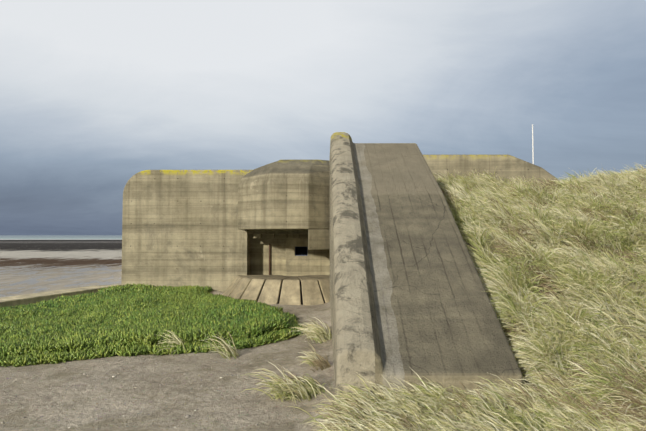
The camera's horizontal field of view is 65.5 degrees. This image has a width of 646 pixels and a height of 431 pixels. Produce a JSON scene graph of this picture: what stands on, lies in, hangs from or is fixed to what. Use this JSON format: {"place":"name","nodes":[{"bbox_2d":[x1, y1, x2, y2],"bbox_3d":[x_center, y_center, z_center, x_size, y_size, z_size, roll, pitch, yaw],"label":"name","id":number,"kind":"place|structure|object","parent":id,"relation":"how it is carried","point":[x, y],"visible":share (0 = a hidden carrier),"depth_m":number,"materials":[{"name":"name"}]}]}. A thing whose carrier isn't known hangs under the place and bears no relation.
{"place":"outdoors","nodes":[
{"label":"outdoors","id":0,"kind":"place"},
{"bbox_2d":[251,244,285,275],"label":"recess back wall","id":1,"kind":"structure","parent":0,"point":[259,259],"depth_m":14.47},
{"bbox_2d":[0,235,639,430],"bbox_3d":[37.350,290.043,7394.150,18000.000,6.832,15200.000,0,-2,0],"label":"ground","id":2,"kind":"structure","parent":0,"point":[30,264],"depth_m":5.77,"materials":[{"name":"beige sand"}]},
{"bbox_2d":[0,285,120,307],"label":"sand strip","id":3,"kind":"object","parent":2,"relation":"on","point":[25,299],"depth_m":11.79,"materials":[{"name":"sand"}]},
{"bbox_2d":[0,283,308,366],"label":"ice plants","id":4,"kind":"object","parent":2,"relation":"on","point":[112,321],"visible":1,"depth_m":8.26,"materials":[{"name":"green plant"}]},
{"bbox_2d":[0,319,329,428],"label":"pebbles","id":5,"kind":"object","parent":2,"relation":"on","point":[186,416],"visible":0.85,"depth_m":5.15,"materials":[{"name":"stone"}]},
{"bbox_2d":[121,170,307,291],"bbox_3d":[-2.174,0.892,19.971,6.850,3.900,11.900,0,-2,0],"label":"bunker","id":6,"kind":"object","parent":2,"relation":"on","point":[179,227],"visible":0.46,"depth_m":14.04,"materials":[{"name":"concrete"}]},
{"bbox_2d":[242,230,247,274],"bbox_3d":[-2.164,1.157,13.931,0.150,1.500,0.190,0,-2,0],"label":"door jamb","id":7,"kind":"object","parent":6,"relation":"attached to","point":[244,252],"depth_m":13.85,"materials":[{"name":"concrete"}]},
{"bbox_2d":[254,234,307,237],"bbox_3d":[-1.108,0.570,14.084,1.640,0.125,0.280,0,-2,0],"label":"ceiling teeth","id":8,"kind":"object","parent":6,"relation":"on","point":[280,235],"visible":0.73,"depth_m":13.94},
{"bbox_2d":[238,160,329,229],"bbox_3d":[-0.807,-0.535,13.265,2.850,1.810,2.200,0,-2,0],"label":"embrasure canopy","id":9,"kind":"object","parent":6,"relation":"attached to","point":[286,195],"visible":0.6,"depth_m":12.35,"materials":[{"name":"concrete"}]},
{"bbox_2d":[308,229,329,249],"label":"concrete block","id":10,"kind":"structure","parent":9,"relation":"attached to","point":[318,239],"depth_m":12.39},
{"bbox_2d":[286,234,329,275],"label":"interior wall","id":11,"kind":"structure","parent":6,"relation":"on","point":[314,262],"depth_m":14.19,"materials":[{"name":"beige concrete"}]},
{"bbox_2d":[249,234,285,238],"bbox_3d":[-1.566,0.593,14.601,1.020,0.160,0.850,0,-2,0],"label":"ceiling step","id":12,"kind":"object","parent":11,"relation":"on","point":[251,236],"visible":0.36,"depth_m":14.18,"materials":[{"name":"concrete"}]},
{"bbox_2d":[250,239,285,243],"bbox_3d":[-1.565,0.736,14.695,1.020,0.160,0.650,0,-2,0],"label":"ceiling step","id":13,"kind":"object","parent":11,"relation":"on","point":[267,241],"visible":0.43,"depth_m":14.37,"materials":[{"name":"concrete"}]},
{"bbox_2d":[269,244,269,274],"bbox_3d":[-1.536,1.176,14.422,0.040,1.100,0.040,0,-2,0],"label":"iron bar","id":14,"kind":"object","parent":11,"relation":"attached to","point":[269,259],"visible":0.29,"depth_m":14.40,"materials":[{"name":"brown metal"}]},
{"bbox_2d":[296,247,306,254],"bbox_3d":[-0.616,1.020,14.539,0.360,0.260,0.170,0,-2,0],"label":"dark window","id":15,"kind":"structure","parent":11,"relation":"on","point":[301,250],"depth_m":14.45,"materials":[{"name":"black"}]},
{"bbox_2d":[156,317,331,402],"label":"grass tufts","id":16,"kind":"object","parent":2,"relation":"on","point":[284,390],"visible":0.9,"depth_m":5.36,"materials":[{"name":"beige plant"}]},
{"bbox_2d":[222,275,329,304],"bbox_3d":[-0.784,2.063,12.924,4.400,0.810,2.178,0,-2,0],"label":"apron","id":17,"kind":"object","parent":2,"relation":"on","point":[300,293],"visible":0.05,"depth_m":12.33,"materials":[{"name":"beige concrete"}]},
{"bbox_2d":[330,132,521,410],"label":"wing wall","id":18,"kind":"structure","parent":2,"relation":"on","point":[409,300],"depth_m":5.65,"materials":[{"name":"concrete"}]},
{"bbox_2d":[290,162,645,430],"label":"grassy dune","id":19,"kind":"structure","parent":2,"relation":"on","point":[534,243],"depth_m":6.24,"materials":[{"name":"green plant"}]},
{"bbox_2d":[423,155,559,183],"bbox_3d":[3.997,0.794,18.993,5.700,4.020,13.800,0,-2,0],"label":"bunker","id":20,"kind":"object","parent":2,"relation":"on","point":[509,166],"visible":0.08,"depth_m":12.16,"materials":[{"name":"concrete"}]},
{"bbox_2d":[532,124,533,163],"bbox_3d":[10.881,-0.993,25.933,0.320,7.480,0.320,0,-2,0],"label":"flagpole","id":21,"kind":"object","parent":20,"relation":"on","point":[532,147],"visible":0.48,"depth_m":26.02,"materials":[{"name":"white metal"}]},
{"bbox_2d":[0,0,645,234],"label":"sky","id":22,"kind":"structure","parent":0,"point":[95,95],"materials":[{"name":"grey"}]}
]}

